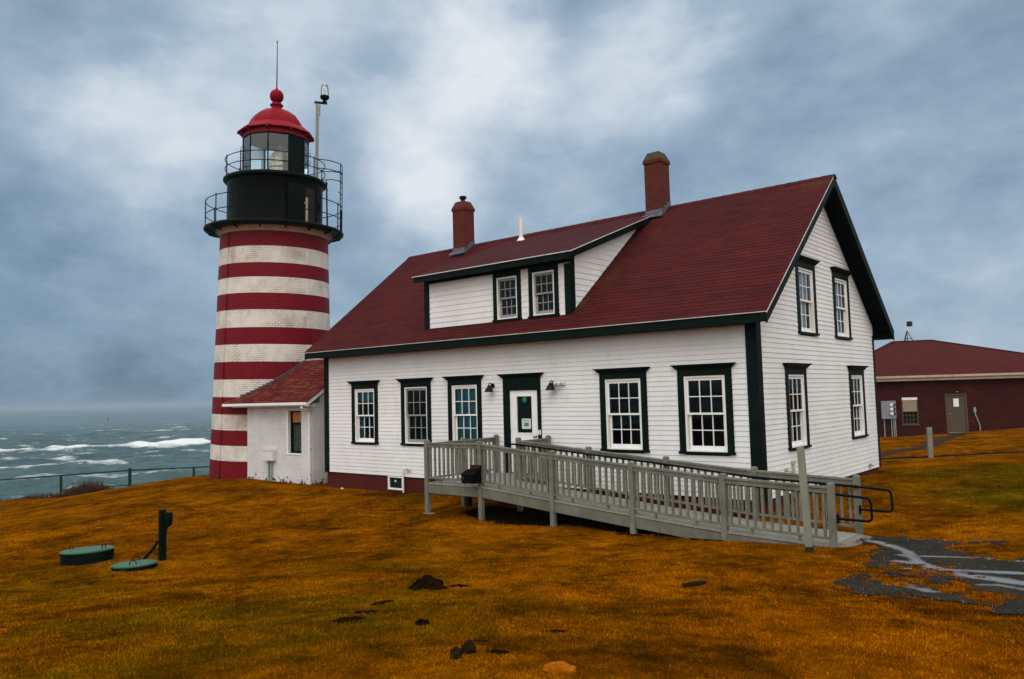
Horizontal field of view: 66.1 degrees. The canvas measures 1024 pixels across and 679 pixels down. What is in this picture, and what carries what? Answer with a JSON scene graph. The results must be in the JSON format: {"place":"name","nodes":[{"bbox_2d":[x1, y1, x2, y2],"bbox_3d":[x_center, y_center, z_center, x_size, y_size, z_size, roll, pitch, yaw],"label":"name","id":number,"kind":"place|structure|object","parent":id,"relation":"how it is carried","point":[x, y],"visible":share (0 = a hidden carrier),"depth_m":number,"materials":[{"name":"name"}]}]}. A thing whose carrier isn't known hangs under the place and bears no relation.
{"place":"outdoors","nodes":[
{"label":"outdoors","id":0,"kind":"place"},
{"bbox_2d":[0,405,211,500],"bbox_3d":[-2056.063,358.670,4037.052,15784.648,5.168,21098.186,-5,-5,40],"label":"sea","id":1,"kind":"structure","parent":0,"point":[47,442],"depth_m":322.94,"materials":[{"name":"liquid"}]},
{"bbox_2d":[474,639,489,641],"bbox_3d":[-0.225,2.292,5.991,0.132,0.021,0.024,-3,-4,21],"label":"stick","id":2,"kind":"object","parent":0,"point":[482,640],"visible":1,"depth_m":5.99,"materials":[{"name":"wood"}]},
{"bbox_2d":[0,428,1023,678],"bbox_3d":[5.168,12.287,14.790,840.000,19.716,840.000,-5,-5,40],"label":"ground","id":3,"kind":"structure","parent":0,"point":[188,494],"depth_m":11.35,"materials":[{"name":"orange plant"}]},
{"bbox_2d":[0,478,121,500],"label":"dry weeds","id":4,"kind":"object","parent":3,"relation":"on","point":[86,488],"visible":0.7,"depth_m":37.82,"materials":[{"name":"brown plant"}]},
{"bbox_2d":[59,543,114,565],"bbox_3d":[-7.745,4.008,14.350,0.892,0.533,0.892,-8,-8,40],"label":"round cover","id":5,"kind":"object","parent":3,"relation":"on","point":[73,556],"visible":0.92,"depth_m":14.05,"materials":[{"name":"green metal"}]},
{"bbox_2d":[0,466,208,493],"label":"pipe fence","id":6,"kind":"object","parent":3,"relation":"on","point":[129,470],"visible":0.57,"depth_m":38.02,"materials":[{"name":"metal"}]},
{"bbox_2d":[111,556,157,571],"bbox_3d":[-6.494,3.968,13.533,0.738,0.412,0.738,-8,-8,40],"label":"round cover","id":7,"kind":"object","parent":3,"relation":"on","point":[136,565],"visible":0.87,"depth_m":13.33,"materials":[{"name":"green metal"}]},
{"bbox_2d":[141,509,172,560],"bbox_3d":[-6.406,3.624,14.146,0.582,1.100,0.155,-1,-4,-5],"label":"service post","id":8,"kind":"object","parent":3,"relation":"on","point":[165,521],"visible":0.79,"depth_m":14.13,"materials":[{"name":"metal"}]},
{"bbox_2d":[203,40,343,478],"bbox_3d":[-9.106,-2.762,30.193,5.154,17.863,5.154,-3,-4,40],"label":"lighthouse","id":9,"kind":"object","parent":3,"relation":"on","point":[274,234],"visible":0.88,"depth_m":28.52,"materials":[{"name":"white"}]},
{"bbox_2d":[288,181,317,222],"bbox_3d":[-7.715,-5.037,29.194,0.220,1.485,1.430,-4,-5,32],"label":"door","id":10,"kind":"structure","parent":9,"relation":"in","point":[294,200],"depth_m":29.07,"materials":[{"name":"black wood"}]},
{"bbox_2d":[222,359,327,484],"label":"brick outbuilding","id":11,"kind":"structure","parent":3,"relation":"on","point":[285,442],"depth_m":26.18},
{"bbox_2d":[286,411,301,454],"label":"window","id":12,"kind":"structure","parent":11,"relation":"in","point":[293,417],"depth_m":25.96,"materials":[{"name":"black metal"}]},
{"bbox_2d":[330,616,366,622],"bbox_3d":[-1.513,2.604,7.335,0.374,0.046,0.264,1,-5,-34],"label":"soil patch","id":13,"kind":"object","parent":3,"relation":"on","point":[343,619],"visible":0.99,"depth_m":7.28,"materials":[{"name":"brown soil"}]},
{"bbox_2d":[353,610,377,612],"bbox_3d":[-1.488,2.675,7.740,0.332,0.030,0.198,-2,-4,10],"label":"soil patch","id":14,"kind":"object","parent":3,"relation":"on","point":[364,611],"visible":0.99,"depth_m":7.72,"materials":[{"name":"brown soil"}]},
{"bbox_2d":[370,600,394,605],"bbox_3d":[-1.410,2.813,8.408,0.195,0.049,0.387,-3,-4,23],"label":"soil patch","id":15,"kind":"object","parent":3,"relation":"on","point":[376,603],"visible":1,"depth_m":8.40,"materials":[{"name":"brown soil"}]},
{"bbox_2d":[414,618,428,625],"bbox_3d":[-0.796,2.502,6.960,0.108,0.070,0.088,-3,-4,22],"label":"soil clod","id":16,"kind":"object","parent":3,"relation":"on","point":[421,622],"visible":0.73,"depth_m":6.94,"materials":[{"name":"black soil"}]},
{"bbox_2d":[406,585,447,589],"bbox_3d":[-1.044,2.964,9.446,0.449,0.074,0.437,-5,-5,40],"label":"soil patch","id":17,"kind":"object","parent":3,"relation":"on","point":[433,587],"visible":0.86,"depth_m":9.36,"materials":[{"name":"brown soil"}]},
{"bbox_2d":[412,574,443,588],"bbox_3d":[-1.012,2.930,9.498,0.375,0.185,0.240,-1,-4,0],"label":"soil clod","id":18,"kind":"object","parent":3,"relation":"on","point":[425,581],"visible":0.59,"depth_m":9.44,"materials":[{"name":"brown soil"}]},
{"bbox_2d":[450,646,461,658],"bbox_3d":[-0.401,2.229,5.588,0.086,0.086,0.118,-2,-4,11],"label":"stone","id":19,"kind":"object","parent":3,"relation":"on","point":[456,652],"visible":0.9,"depth_m":5.56,"materials":[{"name":"grey stone"}]},
{"bbox_2d":[447,584,468,586],"bbox_3d":[-0.686,3.021,9.652,0.341,0.031,0.187,-1,-4,0],"label":"soil patch","id":20,"kind":"object","parent":3,"relation":"on","point":[461,585],"visible":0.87,"depth_m":9.62,"materials":[{"name":"brown soil"}]},
{"bbox_2d":[460,640,476,654],"bbox_3d":[-0.318,2.242,5.730,0.129,0.103,0.104,1,-5,-29],"label":"stone","id":21,"kind":"object","parent":3,"relation":"on","point":[467,646],"visible":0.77,"depth_m":5.70,"materials":[{"name":"grey stone"}]},
{"bbox_2d":[486,649,509,653],"bbox_3d":[-0.103,2.263,5.720,0.176,0.025,0.108,-3,-4,22],"label":"soil patch","id":22,"kind":"object","parent":3,"relation":"on","point":[498,651],"visible":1,"depth_m":5.70,"materials":[{"name":"black soil"}]},
{"bbox_2d":[544,629,566,631],"bbox_3d":[0.356,2.376,6.419,0.210,0.021,0.098,-1,-4,-1],"label":"soil patch","id":23,"kind":"object","parent":3,"relation":"on","point":[555,630],"visible":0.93,"depth_m":6.41,"materials":[{"name":"black soil"}]},
{"bbox_2d":[542,661,576,673],"bbox_3d":[0.314,2.165,5.187,0.227,0.084,0.086,-2,-4,8],"label":"stone","id":24,"kind":"object","parent":3,"relation":"on","point":[560,667],"visible":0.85,"depth_m":5.16,"materials":[{"name":"orange stone"}]},
{"bbox_2d":[304,151,894,517],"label":"keeper house","id":25,"kind":"structure","parent":3,"relation":"on","point":[744,329],"depth_m":19.10,"materials":[{"name":"white wood"}]},
{"bbox_2d":[346,380,379,443],"bbox_3d":[-4.203,2.164,23.489,1.395,1.865,0.740,-5,-5,40],"label":"window","id":26,"kind":"structure","parent":25,"relation":"in","point":[364,394],"depth_m":23.53,"materials":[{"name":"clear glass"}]},
{"bbox_2d":[388,476,402,490],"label":"basement window","id":27,"kind":"structure","parent":25,"relation":"in","point":[394,482],"depth_m":22.37,"materials":[{"name":"glass"}]},
{"bbox_2d":[395,377,432,445],"bbox_3d":[-2.513,2.019,22.073,1.410,1.865,0.740,-5,-5,40],"label":"window","id":28,"kind":"structure","parent":25,"relation":"in","point":[416,426],"depth_m":22.16,"materials":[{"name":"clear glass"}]},
{"bbox_2d":[442,375,483,443],"bbox_3d":[-1.229,1.888,20.704,1.413,1.865,0.290,-5,-5,40],"label":"window","id":29,"kind":"structure","parent":25,"relation":"in","point":[464,392],"depth_m":20.81,"materials":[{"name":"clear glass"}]},
{"bbox_2d":[492,270,521,321],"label":"window","id":30,"kind":"structure","parent":25,"relation":"in","point":[506,285],"depth_m":20.07,"materials":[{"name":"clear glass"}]},
{"bbox_2d":[497,372,543,472],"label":"door","id":31,"kind":"structure","parent":25,"relation":"in","point":[523,407],"depth_m":19.51,"materials":[{"name":"white wood"}]},
{"bbox_2d":[528,264,559,318],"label":"window","id":32,"kind":"structure","parent":25,"relation":"in","point":[543,286],"depth_m":19.32,"materials":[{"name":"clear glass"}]},
{"bbox_2d":[593,367,649,452],"bbox_3d":[2.649,1.577,17.747,1.427,1.865,0.740,-5,-5,40],"label":"window","id":33,"kind":"structure","parent":25,"relation":"in","point":[623,391],"depth_m":17.84,"materials":[{"name":"clear glass"}]},
{"bbox_2d":[670,362,735,454],"bbox_3d":[4.161,1.447,16.481,1.422,1.865,0.740,-5,-5,40],"label":"window","id":34,"kind":"structure","parent":25,"relation":"in","point":[705,396],"depth_m":16.57,"materials":[{"name":"clear glass"}]},
{"bbox_2d":[782,363,811,450],"bbox_3d":[6.021,1.461,17.275,0.740,1.855,1.430,-5,-5,40],"label":"window","id":35,"kind":"structure","parent":25,"relation":"in","point":[795,373],"depth_m":17.41,"materials":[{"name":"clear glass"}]},
{"bbox_2d":[795,255,820,335],"bbox_3d":[6.543,-0.969,18.147,0.740,1.760,1.430,-5,-5,40],"label":"window","id":36,"kind":"structure","parent":25,"relation":"in","point":[806,299],"depth_m":18.17,"materials":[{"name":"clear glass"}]},
{"bbox_2d":[812,266,853,339],"bbox_3d":[8.143,-0.875,20.046,0.740,1.760,1.440,-5,-5,40],"label":"window","id":37,"kind":"structure","parent":25,"relation":"in","point":[840,283],"depth_m":20.06,"materials":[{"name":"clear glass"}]},
{"bbox_2d":[847,365,868,438],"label":"window","id":38,"kind":"structure","parent":25,"relation":"in","point":[857,400],"depth_m":20.67,"materials":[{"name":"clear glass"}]},
{"bbox_2d":[461,506,762,540],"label":"bare soil","id":39,"kind":"structure","parent":3,"relation":"on","point":[537,517],"depth_m":16.55,"materials":[{"name":"black soil"}]},
{"bbox_2d":[423,435,893,547],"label":"wheelchair ramp","id":40,"kind":"structure","parent":3,"relation":"on","point":[520,483],"depth_m":14.70,"materials":[{"name":"grey wood"}]},
{"bbox_2d":[460,465,481,483],"bbox_3d":[-0.875,2.881,16.811,0.370,0.370,0.290,-5,-5,40],"label":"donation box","id":41,"kind":"object","parent":40,"relation":"attached to","point":[472,475],"visible":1,"depth_m":16.75,"materials":[{"name":"black metal"}]},
{"bbox_2d":[682,581,706,586],"bbox_3d":[2.127,2.840,9.159,0.304,0.058,0.064,0,-4,-20],"label":"stick","id":42,"kind":"object","parent":3,"relation":"on","point":[693,583],"visible":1,"depth_m":9.13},
{"bbox_2d":[796,447,813,552],"bbox_3d":[4.463,2.574,11.948,0.104,1.884,0.104,-7,-7,32],"label":"wooden post","id":43,"kind":"object","parent":3,"relation":"on","point":[809,547],"visible":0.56,"depth_m":11.92,"materials":[{"name":"grey wood"}]},
{"bbox_2d":[926,427,933,457],"bbox_3d":[13.796,3.543,25.950,0.150,1.300,0.150,-3,-4,16],"label":"wooden post","id":44,"kind":"object","parent":3,"relation":"on","point":[929,442],"visible":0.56,"depth_m":25.90,"materials":[{"name":"grey wood"}]},
{"bbox_2d":[875,340,1023,436],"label":"brick building","id":45,"kind":"structure","parent":3,"relation":"on","point":[940,387],"depth_m":42.50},
{"bbox_2d":[903,317,912,341],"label":"weather instrument","id":46,"kind":"object","parent":45,"relation":"on","point":[908,323],"visible":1,"depth_m":47.15,"materials":[{"name":"white metal"}]},
{"bbox_2d":[901,397,919,424],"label":"window","id":47,"kind":"structure","parent":45,"relation":"in","point":[909,405],"depth_m":42.84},
{"bbox_2d":[945,394,968,432],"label":"door","id":48,"kind":"structure","parent":45,"relation":"in","point":[956,404],"depth_m":42.04,"materials":[{"name":"grey metal"}]},
{"bbox_2d":[881,451,1023,459],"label":"lawn edging","id":49,"kind":"object","parent":3,"relation":"on","point":[952,455],"visible":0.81,"depth_m":26.02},
{"bbox_2d":[0,0,1023,410],"label":"sky","id":50,"kind":"structure","parent":0,"point":[119,119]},
{"bbox_2d":[881,432,964,457],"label":"path","id":51,"kind":"structure","parent":0,"point":[937,440],"depth_m":34.27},
{"bbox_2d":[830,535,1023,613],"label":"driveway","id":52,"kind":"structure","parent":0,"point":[1004,577],"depth_m":9.89,"materials":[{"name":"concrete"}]}
]}

